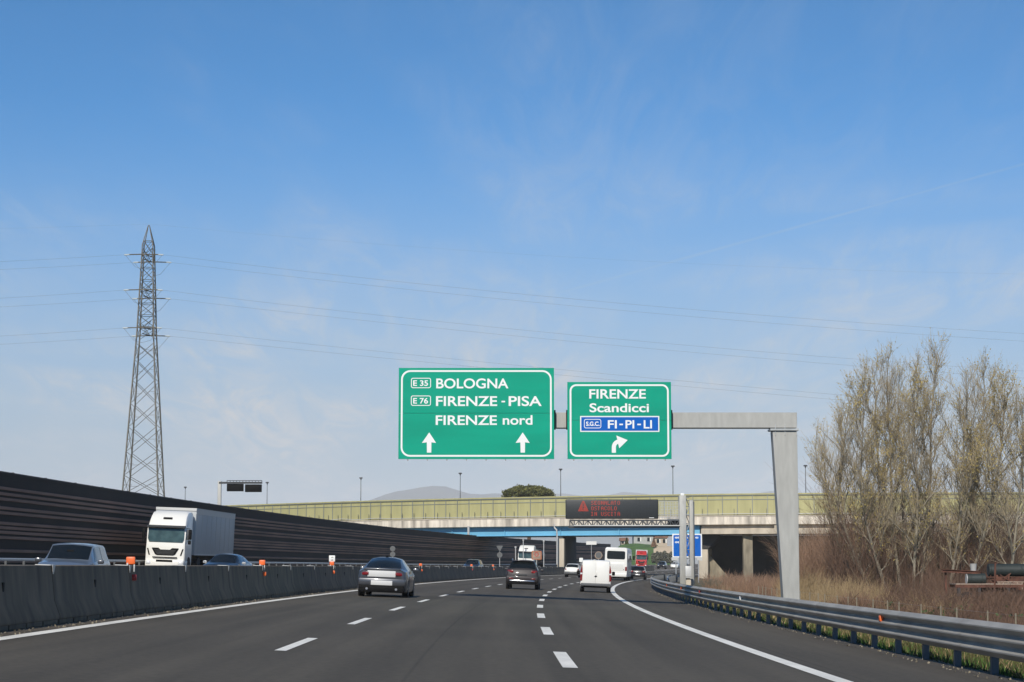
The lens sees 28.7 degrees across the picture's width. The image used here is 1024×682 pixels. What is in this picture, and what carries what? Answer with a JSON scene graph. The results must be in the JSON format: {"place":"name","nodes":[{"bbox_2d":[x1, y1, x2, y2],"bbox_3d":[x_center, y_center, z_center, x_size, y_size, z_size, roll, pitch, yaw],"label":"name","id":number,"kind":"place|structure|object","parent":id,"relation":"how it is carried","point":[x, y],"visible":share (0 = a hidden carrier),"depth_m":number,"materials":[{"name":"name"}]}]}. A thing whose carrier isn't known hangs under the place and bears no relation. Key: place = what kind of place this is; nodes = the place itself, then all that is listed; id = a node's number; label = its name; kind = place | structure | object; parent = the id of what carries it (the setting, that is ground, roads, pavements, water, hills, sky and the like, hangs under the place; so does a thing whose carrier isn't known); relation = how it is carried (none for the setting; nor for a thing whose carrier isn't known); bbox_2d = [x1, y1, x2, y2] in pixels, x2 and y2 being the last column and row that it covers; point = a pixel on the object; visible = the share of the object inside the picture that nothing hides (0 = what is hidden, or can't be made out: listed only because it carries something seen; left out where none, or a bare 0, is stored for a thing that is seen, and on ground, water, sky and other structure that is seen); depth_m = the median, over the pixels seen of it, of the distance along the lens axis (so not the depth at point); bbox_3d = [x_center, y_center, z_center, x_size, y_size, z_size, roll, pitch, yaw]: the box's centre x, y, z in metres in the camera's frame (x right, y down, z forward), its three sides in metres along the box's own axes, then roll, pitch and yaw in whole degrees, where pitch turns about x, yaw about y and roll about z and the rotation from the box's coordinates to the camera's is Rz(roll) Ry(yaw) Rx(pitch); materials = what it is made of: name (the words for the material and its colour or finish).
{"place":"outdoors","nodes":[
{"label":"outdoors","id":0,"kind":"place"},
{"bbox_2d":[354,486,631,546],"bbox_3d":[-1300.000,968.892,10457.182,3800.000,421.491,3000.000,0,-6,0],"label":"hill","id":1,"kind":"structure","parent":0,"point":[436,492],"depth_m":10062.10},
{"bbox_2d":[0,564,1023,681],"bbox_3d":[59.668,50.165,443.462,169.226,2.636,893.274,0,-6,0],"label":"road","id":2,"kind":"structure","parent":0,"point":[492,632],"depth_m":30.45,"materials":[{"name":"grey asphalt"}]},
{"bbox_2d":[0,565,59,631],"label":"concrete barrier","id":3,"kind":"object","parent":2,"relation":"on","point":[26,597],"visible":0.98,"depth_m":30.74,"materials":[{"name":"grey concrete"}]},
{"bbox_2d":[35,543,109,564],"bbox_3d":[-14.065,7.239,64.055,2.167,1.543,4.580,2,-6,-2],"label":"car","id":4,"kind":"object","parent":2,"relation":"on","point":[74,554],"visible":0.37,"depth_m":63.38,"materials":[{"name":"grey paint"}]},
{"bbox_2d":[35,564,134,623],"bbox_3d":[-7.684,4.501,35.930,0.620,0.958,6.735,2,-6,0],"label":"concrete barrier","id":5,"kind":"object","parent":2,"relation":"on","point":[85,592],"visible":0.88,"depth_m":35.51,"materials":[{"name":"grey concrete"}]},
{"bbox_2d":[115,564,190,613],"bbox_3d":[-7.675,5.245,42.518,0.620,0.958,6.735,2,-6,0],"label":"concrete barrier","id":6,"kind":"object","parent":2,"relation":"on","point":[154,588],"visible":0.73,"depth_m":42.23,"materials":[{"name":"grey concrete"}]},
{"bbox_2d":[126,557,136,580],"bbox_3d":[-7.546,4.518,39.634,0.215,0.475,0.070,0,-6,0],"label":"delineator","id":7,"kind":"object","parent":6,"relation":"attached to","point":[130,560],"visible":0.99,"depth_m":39.62,"materials":[{"name":"orange plastic"}]},
{"bbox_2d":[142,507,235,564],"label":"lorry","id":8,"kind":"object","parent":2,"relation":"on","point":[184,536],"visible":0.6,"depth_m":120.73,"materials":[{"name":"white paint"}]},
{"bbox_2d":[178,565,232,606],"bbox_3d":[-7.639,5.988,49.105,0.620,0.958,6.735,2,-6,1],"label":"concrete barrier","id":9,"kind":"object","parent":2,"relation":"on","point":[207,585],"visible":0.71,"depth_m":48.81,"materials":[{"name":"grey concrete"}]},
{"bbox_2d":[203,554,252,565],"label":"car","id":10,"kind":"object","parent":2,"relation":"on","point":[230,559],"visible":0.44,"depth_m":93.90,"materials":[{"name":"blue paint"}]},
{"bbox_2d":[219,565,266,601],"bbox_3d":[-7.576,6.731,55.693,0.620,0.958,6.735,2,-6,1],"label":"concrete barrier","id":11,"kind":"object","parent":2,"relation":"on","point":[245,583],"visible":0.81,"depth_m":55.41,"materials":[{"name":"grey concrete"}]},
{"bbox_2d":[253,565,293,597],"bbox_3d":[-7.487,7.475,62.280,0.620,0.958,6.735,2,-6,1],"label":"concrete barrier","id":12,"kind":"object","parent":2,"relation":"on","point":[277,581],"visible":0.73,"depth_m":62.09,"materials":[{"name":"grey concrete"}]},
{"bbox_2d":[0,558,581,566],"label":"guardrail","id":13,"kind":"object","parent":2,"relation":"on","point":[6,560],"visible":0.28,"depth_m":170.00,"materials":[{"name":"grey metal"}]},
{"bbox_2d":[282,565,317,594],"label":"concrete barrier","id":14,"kind":"object","parent":2,"relation":"on","point":[302,579],"visible":0.77,"depth_m":68.61,"materials":[{"name":"grey concrete"}]},
{"bbox_2d":[307,565,337,592],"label":"concrete barrier","id":15,"kind":"object","parent":2,"relation":"on","point":[325,580],"visible":0.75,"depth_m":75.19,"materials":[{"name":"grey concrete"}]},
{"bbox_2d":[334,566,355,589],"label":"concrete barrier","id":16,"kind":"object","parent":2,"relation":"on","point":[344,577],"visible":0.73,"depth_m":81.82,"materials":[{"name":"grey concrete"}]},
{"bbox_2d":[352,566,363,588],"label":"concrete barrier","id":17,"kind":"object","parent":2,"relation":"on","point":[355,569],"visible":0.31,"depth_m":86.31,"materials":[{"name":"grey concrete"}]},
{"bbox_2d":[357,556,418,596],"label":"car","id":18,"kind":"object","parent":2,"relation":"on","point":[387,574],"visible":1,"depth_m":68.22,"materials":[{"name":"silver metal"}]},
{"bbox_2d":[408,566,420,582],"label":"concrete barrier","id":19,"kind":"object","parent":2,"relation":"on","point":[417,577],"visible":0.31,"depth_m":116.15,"materials":[{"name":"grey concrete"}]},
{"bbox_2d":[419,566,431,582],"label":"concrete barrier","id":20,"kind":"object","parent":2,"relation":"on","point":[425,576],"visible":0.53,"depth_m":121.47,"materials":[{"name":"grey concrete"}]},
{"bbox_2d":[0,566,851,681],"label":"road marking","id":21,"kind":"object","parent":2,"relation":"on","point":[564,659],"visible":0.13,"depth_m":34.16,"materials":[{"name":"paint"}]},
{"bbox_2d":[429,566,440,581],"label":"concrete barrier","id":22,"kind":"object","parent":2,"relation":"on","point":[434,573],"visible":0.55,"depth_m":127.99,"materials":[{"name":"grey concrete"}]},
{"bbox_2d":[439,566,449,580],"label":"concrete barrier","id":23,"kind":"object","parent":2,"relation":"on","point":[444,573],"visible":0.69,"depth_m":134.48,"materials":[{"name":"grey concrete"}]},
{"bbox_2d":[448,566,458,579],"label":"concrete barrier","id":24,"kind":"object","parent":2,"relation":"on","point":[453,573],"visible":0.56,"depth_m":141.14,"materials":[{"name":"grey concrete"}]},
{"bbox_2d":[457,566,466,579],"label":"concrete barrier","id":25,"kind":"object","parent":2,"relation":"on","point":[461,570],"visible":0.6,"depth_m":147.66,"materials":[{"name":"grey concrete"}]},
{"bbox_2d":[464,566,474,578],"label":"concrete barrier","id":26,"kind":"object","parent":2,"relation":"on","point":[470,573],"visible":0.62,"depth_m":154.24,"materials":[{"name":"grey concrete"}]},
{"bbox_2d":[463,559,483,566],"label":"car","id":27,"kind":"object","parent":2,"relation":"on","point":[475,562],"visible":0.37,"depth_m":218.89,"materials":[{"name":"blue paint"}]},
{"bbox_2d":[0,582,1023,681],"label":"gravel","id":28,"kind":"structure","parent":2,"relation":"on","point":[422,582],"depth_m":37.33,"materials":[{"name":"grey gravel"}]},
{"bbox_2d":[505,559,543,589],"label":"car","id":29,"kind":"object","parent":2,"relation":"on","point":[526,572],"visible":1,"depth_m":104.32,"materials":[{"name":"grey paint"}]},
{"bbox_2d":[516,545,544,566],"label":"lorry","id":30,"kind":"object","parent":2,"relation":"on","point":[528,549],"visible":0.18,"depth_m":290.31,"materials":[{"name":"white paint"}]},
{"bbox_2d":[532,551,541,563],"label":"traffic sign","id":31,"kind":"object","parent":2,"relation":"on","point":[536,555],"visible":0.97,"depth_m":183.92,"materials":[{"name":"brown metal"}]},
{"bbox_2d":[564,564,580,577],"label":"car","id":32,"kind":"object","parent":2,"relation":"on","point":[571,569],"visible":0.76,"depth_m":212.63,"materials":[{"name":"white paint"}]},
{"bbox_2d":[577,560,614,592],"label":"van","id":33,"kind":"object","parent":2,"relation":"on","point":[595,573],"visible":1,"depth_m":103.63,"materials":[{"name":"white paint"}]},
{"bbox_2d":[630,566,646,579],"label":"car","id":34,"kind":"object","parent":2,"relation":"on","point":[638,571],"visible":0.89,"depth_m":219.78,"materials":[{"name":"black paint"}]},
{"bbox_2d":[635,550,647,565],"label":"lorry","id":35,"kind":"object","parent":2,"relation":"on","point":[641,557],"visible":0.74,"depth_m":427.19,"materials":[{"name":"red paint"}]},
{"bbox_2d":[650,573,1023,674],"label":"guardrail","id":36,"kind":"object","parent":2,"relation":"on","point":[995,641],"visible":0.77,"depth_m":34.95,"materials":[{"name":"metal"}]},
{"bbox_2d":[0,0,1023,504],"label":"sky","id":37,"kind":"structure","parent":0,"point":[855,138],"materials":[{"name":"blue"}]},
{"bbox_2d":[605,547,633,580],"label":"coach","id":38,"kind":"object","parent":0,"point":[619,559],"visible":0.66,"depth_m":195.32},
{"bbox_2d":[607,551,624,558],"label":"rear window","id":39,"kind":"structure","parent":38,"relation":"in","point":[610,554],"depth_m":195.36,"materials":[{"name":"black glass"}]},
{"bbox_2d":[619,543,670,564],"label":"slope","id":40,"kind":"structure","parent":0,"point":[633,547],"depth_m":571.61,"materials":[{"name":"green plant"}]},
{"bbox_2d":[632,536,652,543],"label":"farm building","id":41,"kind":"structure","parent":40,"relation":"on","point":[645,540],"depth_m":636.88,"materials":[{"name":"paint"}]},
{"bbox_2d":[653,536,667,545],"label":"farm building","id":42,"kind":"structure","parent":40,"relation":"on","point":[660,540],"depth_m":636.80,"materials":[{"name":"paint"}]},
{"bbox_2d":[653,546,671,552],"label":"garden wall","id":43,"kind":"structure","parent":40,"relation":"on","point":[667,549],"depth_m":556.88,"materials":[{"name":"paint"}]},
{"bbox_2d":[554,491,940,563],"bbox_3d":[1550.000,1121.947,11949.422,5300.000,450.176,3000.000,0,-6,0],"label":"hill","id":44,"kind":"structure","parent":0,"point":[669,540],"depth_m":11835.85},
{"bbox_2d":[666,577,1012,675],"bbox_3d":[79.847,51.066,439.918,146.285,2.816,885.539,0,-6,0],"label":"verge","id":45,"kind":"structure","parent":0,"point":[696,579],"depth_m":242.74,"materials":[{"name":"plant"}]},
{"bbox_2d":[568,493,694,584],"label":"message sign gantry","id":46,"kind":"object","parent":45,"relation":"on","point":[680,523],"visible":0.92,"depth_m":204.08,"materials":[{"name":"metal"}]},
{"bbox_2d":[565,499,657,518],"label":"message board","id":47,"kind":"object","parent":46,"relation":"attached to","point":[611,508],"visible":1,"depth_m":204.01,"materials":[{"name":"black metal"}]},
{"bbox_2d":[667,574,679,582],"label":"guardrail","id":48,"kind":"object","parent":45,"relation":"on","point":[673,578],"visible":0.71,"depth_m":202.46,"materials":[{"name":"metal"}]},
{"bbox_2d":[554,410,799,599],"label":"sign gantry","id":49,"kind":"object","parent":45,"relation":"on","point":[782,428],"visible":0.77,"depth_m":72.00,"materials":[{"name":"metal"}]},
{"bbox_2d":[398,368,553,460],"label":"direction sign","id":50,"kind":"object","parent":49,"relation":"attached to","point":[476,413],"visible":1,"depth_m":71.88,"materials":[{"name":"green metal"}]},
{"bbox_2d":[567,382,671,460],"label":"direction sign","id":51,"kind":"object","parent":49,"relation":"attached to","point":[619,420],"visible":1,"depth_m":71.84,"materials":[{"name":"green metal"}]},
{"bbox_2d":[685,566,691,584],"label":"control cabinet","id":52,"kind":"object","parent":45,"relation":"on","point":[688,574],"visible":0.97,"depth_m":202.43,"materials":[{"name":"grey metal"}]},
{"bbox_2d":[758,586,1016,623],"bbox_3d":[12.918,10.931,79.832,0.410,1.600,67.719,0,-6,2],"label":"wire fence","id":53,"kind":"object","parent":45,"relation":"on","point":[899,603],"visible":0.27,"depth_m":64.04,"materials":[{"name":"metal"}]},
{"bbox_2d":[831,597,1022,620],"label":"bramble foliage","id":54,"kind":"object","parent":45,"relation":"on","point":[997,614],"visible":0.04,"depth_m":78.30,"materials":[{"name":"brown plant"}]},
{"bbox_2d":[684,597,1023,679],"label":"verge grass","id":55,"kind":"structure","parent":0,"point":[985,660],"depth_m":35.17,"materials":[{"name":"green plant"}]},
{"label":"ground","id":56,"kind":"structure","parent":0,"visible":0},
{"bbox_2d":[122,225,170,496],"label":"electricity pylon","id":57,"kind":"object","parent":56,"relation":"on","point":[139,298],"visible":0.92,"depth_m":237.47,"materials":[{"name":"metal"}]},
{"bbox_2d":[165,290,1017,370],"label":"power line","id":58,"kind":"object","parent":57,"relation":"attached to","point":[579,335],"visible":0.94,"depth_m":234.72,"materials":[{"name":"silver metal"}]},
{"bbox_2d":[171,262,1012,340],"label":"power line","id":59,"kind":"object","parent":57,"relation":"attached to","point":[589,307],"visible":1,"depth_m":240.74,"materials":[{"name":"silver metal"}]},
{"bbox_2d":[165,328,1018,409],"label":"power line","id":60,"kind":"object","parent":57,"relation":"attached to","point":[539,367],"visible":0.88,"depth_m":234.29,"materials":[{"name":"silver metal"}]},
{"bbox_2d":[172,336,1014,414],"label":"power line","id":61,"kind":"object","parent":57,"relation":"attached to","point":[554,374],"visible":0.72,"depth_m":239.84,"materials":[{"name":"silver metal"}]},
{"bbox_2d":[176,299,1014,377],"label":"power line","id":62,"kind":"object","parent":57,"relation":"attached to","point":[562,340],"visible":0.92,"depth_m":240.29,"materials":[{"name":"silver metal"}]},
{"bbox_2d":[168,255,1023,333],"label":"power line","id":63,"kind":"object","parent":57,"relation":"attached to","point":[601,301],"visible":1,"depth_m":235.17,"materials":[{"name":"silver metal"}]},
{"bbox_2d":[217,480,261,504],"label":"lane signal gantry","id":64,"kind":"object","parent":56,"relation":"on","point":[252,486],"visible":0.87,"depth_m":185.57,"materials":[{"name":"metal"}]},
{"bbox_2d":[501,484,555,539],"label":"umbrella pine","id":65,"kind":"object","parent":56,"relation":"on","point":[528,490],"visible":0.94,"depth_m":415.51,"materials":[{"name":"green plant"}]},
{"bbox_2d":[343,514,1023,579],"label":"overpass","id":66,"kind":"object","parent":56,"relation":"on","point":[730,543],"visible":0.29,"depth_m":293.56,"materials":[{"name":"concrete"}]},
{"bbox_2d":[224,492,1023,520],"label":"noise screen","id":67,"kind":"object","parent":66,"relation":"on","point":[712,504],"visible":0.42,"depth_m":296.96,"materials":[{"name":"yellow"}]},
{"bbox_2d":[309,508,1016,520],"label":"parapet railing","id":68,"kind":"object","parent":66,"relation":"on","point":[500,516],"visible":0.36,"depth_m":297.39,"materials":[{"name":"grey metal"}]},
{"bbox_2d":[671,534,701,581],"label":"blue sign","id":69,"kind":"object","parent":56,"relation":"on","point":[675,546],"visible":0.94,"depth_m":236.73,"materials":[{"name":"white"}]},
{"bbox_2d":[691,575,726,588],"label":"bare shrub","id":70,"kind":"object","parent":56,"relation":"on","point":[700,585],"visible":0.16,"depth_m":163.68,"materials":[{"name":"brown plant"}]},
{"bbox_2d":[693,567,779,596],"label":"undergrowth","id":71,"kind":"object","parent":56,"relation":"on","point":[748,584],"visible":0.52,"depth_m":169.69,"materials":[{"name":"brown plant"}]},
{"bbox_2d":[760,508,843,566],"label":"bare shrub","id":72,"kind":"object","parent":56,"relation":"on","point":[799,538],"visible":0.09,"depth_m":158.83,"materials":[{"name":"brown plant"}]},
{"bbox_2d":[777,561,831,599],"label":"bare shrub","id":73,"kind":"object","parent":56,"relation":"on","point":[808,579],"visible":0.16,"depth_m":116.78,"materials":[{"name":"beige plant"}]},
{"bbox_2d":[771,564,897,607],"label":"dry reeds","id":74,"kind":"object","parent":56,"relation":"on","point":[827,591],"visible":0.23,"depth_m":103.04,"materials":[{"name":"beige plant"}]},
{"bbox_2d":[805,429,867,578],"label":"poplar tree","id":75,"kind":"object","parent":56,"relation":"on","point":[823,489],"visible":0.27,"depth_m":135.50,"materials":[{"name":"brown plant"}]},
{"bbox_2d":[797,393,886,587],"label":"poplar tree","id":76,"kind":"object","parent":56,"relation":"on","point":[837,477],"visible":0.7,"depth_m":126.87,"materials":[{"name":"brown plant"}]},
{"bbox_2d":[819,586,885,608],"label":"bare shrub","id":77,"kind":"object","parent":56,"relation":"on","point":[861,599],"visible":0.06,"depth_m":89.04,"materials":[{"name":"brown plant"}]},
{"bbox_2d":[824,356,902,590],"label":"poplar tree","id":78,"kind":"object","parent":56,"relation":"on","point":[864,501],"visible":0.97,"depth_m":124.87,"materials":[{"name":"brown plant"}]},
{"bbox_2d":[841,350,913,591],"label":"poplar tree","id":79,"kind":"object","parent":56,"relation":"on","point":[883,459],"visible":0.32,"depth_m":131.17,"materials":[{"name":"brown plant"}]},
{"bbox_2d":[815,587,968,613],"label":"dry reeds","id":80,"kind":"object","parent":56,"relation":"on","point":[910,602],"visible":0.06,"depth_m":87.75,"materials":[{"name":"beige plant"}]},
{"bbox_2d":[849,337,934,592],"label":"poplar tree","id":81,"kind":"object","parent":56,"relation":"on","point":[892,453],"visible":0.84,"depth_m":125.83,"materials":[{"name":"brown plant"}]},
{"bbox_2d":[761,444,1023,596],"bbox_3d":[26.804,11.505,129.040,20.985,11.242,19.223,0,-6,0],"label":"undergrowth","id":82,"kind":"object","parent":56,"relation":"on","point":[864,564],"visible":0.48,"depth_m":125.44,"materials":[{"name":"brown plant"}]},
{"bbox_2d":[872,357,931,592],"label":"poplar tree","id":83,"kind":"object","parent":56,"relation":"on","point":[900,495],"visible":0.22,"depth_m":133.86,"materials":[{"name":"brown plant"}]},
{"bbox_2d":[876,357,958,588],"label":"poplar tree","id":84,"kind":"object","parent":56,"relation":"on","point":[915,422],"visible":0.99,"depth_m":123.77,"materials":[{"name":"brown plant"}]},
{"bbox_2d":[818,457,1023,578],"bbox_3d":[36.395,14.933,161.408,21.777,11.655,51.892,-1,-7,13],"label":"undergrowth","id":85,"kind":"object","parent":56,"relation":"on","point":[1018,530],"visible":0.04,"depth_m":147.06,"materials":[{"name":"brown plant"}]},
{"bbox_2d":[821,560,1023,622],"bbox_3d":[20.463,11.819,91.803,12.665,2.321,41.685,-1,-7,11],"label":"undergrowth","id":86,"kind":"object","parent":56,"relation":"on","point":[902,597],"visible":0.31,"depth_m":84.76,"materials":[{"name":"brown plant"}]},
{"bbox_2d":[893,328,956,592],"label":"poplar tree","id":87,"kind":"object","parent":56,"relation":"on","point":[928,407],"visible":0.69,"depth_m":127.84,"materials":[{"name":"brown plant"}]},
{"bbox_2d":[858,535,1023,593],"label":"dry reeds","id":88,"kind":"object","parent":56,"relation":"on","point":[924,570],"visible":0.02,"depth_m":136.92,"materials":[{"name":"brown plant"}]},
{"bbox_2d":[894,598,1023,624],"bbox_3d":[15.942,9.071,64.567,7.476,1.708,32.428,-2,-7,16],"label":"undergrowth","id":89,"kind":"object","parent":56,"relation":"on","point":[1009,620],"visible":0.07,"depth_m":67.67,"materials":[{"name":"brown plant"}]},
{"bbox_2d":[923,356,996,594],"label":"poplar tree","id":90,"kind":"object","parent":56,"relation":"on","point":[960,501],"visible":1,"depth_m":123.61,"materials":[{"name":"brown plant"}]},
{"bbox_2d":[945,347,1012,574],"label":"poplar tree","id":91,"kind":"object","parent":56,"relation":"on","point":[985,366],"visible":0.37,"depth_m":127.91,"materials":[{"name":"brown plant"}]},
{"bbox_2d":[937,355,1023,591],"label":"poplar tree","id":92,"kind":"object","parent":56,"relation":"on","point":[996,418],"visible":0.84,"depth_m":123.72,"materials":[{"name":"brown plant"}]},
{"bbox_2d":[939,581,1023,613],"bbox_3d":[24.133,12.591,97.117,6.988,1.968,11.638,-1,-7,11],"label":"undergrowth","id":93,"kind":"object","parent":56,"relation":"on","point":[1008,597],"visible":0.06,"depth_m":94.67,"materials":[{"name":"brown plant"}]},
{"bbox_2d":[948,583,1022,599],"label":"scrap trailer","id":94,"kind":"object","parent":56,"relation":"on","point":[975,585],"visible":0.53,"depth_m":102.45,"materials":[{"name":"metal"}]},
{"bbox_2d":[965,573,985,582],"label":"drum","id":95,"kind":"object","parent":94,"relation":"on","point":[976,578],"visible":0.99,"depth_m":103.04,"materials":[{"name":"grey metal"}]},
{"bbox_2d":[942,569,980,592],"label":"scrap beam","id":96,"kind":"structure","parent":95,"relation":"on","point":[945,571],"depth_m":103.30,"materials":[{"name":"metal"}]},
{"bbox_2d":[964,572,1023,591],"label":"scrap heap","id":97,"kind":"object","parent":94,"relation":"on","point":[992,578],"visible":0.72,"depth_m":103.66,"materials":[{"name":"metal"}]},
{"bbox_2d":[987,564,1023,576],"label":"steel tank","id":98,"kind":"object","parent":97,"relation":"on","point":[1012,569],"visible":0.93,"depth_m":104.53,"materials":[{"name":"grey metal"}]},
{"bbox_2d":[962,378,1023,576],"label":"poplar tree","id":99,"kind":"object","parent":56,"relation":"on","point":[1008,522],"visible":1,"depth_m":121.98,"materials":[{"name":"brown plant"}]},
{"bbox_2d":[992,577,1023,595],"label":"farm cart","id":100,"kind":"object","parent":56,"relation":"on","point":[1020,580],"visible":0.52,"depth_m":104.12,"materials":[{"name":"metal"}]},
{"bbox_3d":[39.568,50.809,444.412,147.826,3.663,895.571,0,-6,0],"label":"embankment","id":101,"kind":"structure","parent":0,"visible":0},
{"bbox_2d":[0,471,610,566],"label":"noise barrier","id":102,"kind":"object","parent":101,"relation":"on","point":[39,517],"visible":0.58,"depth_m":158.54,"materials":[{"name":"brown metal"}]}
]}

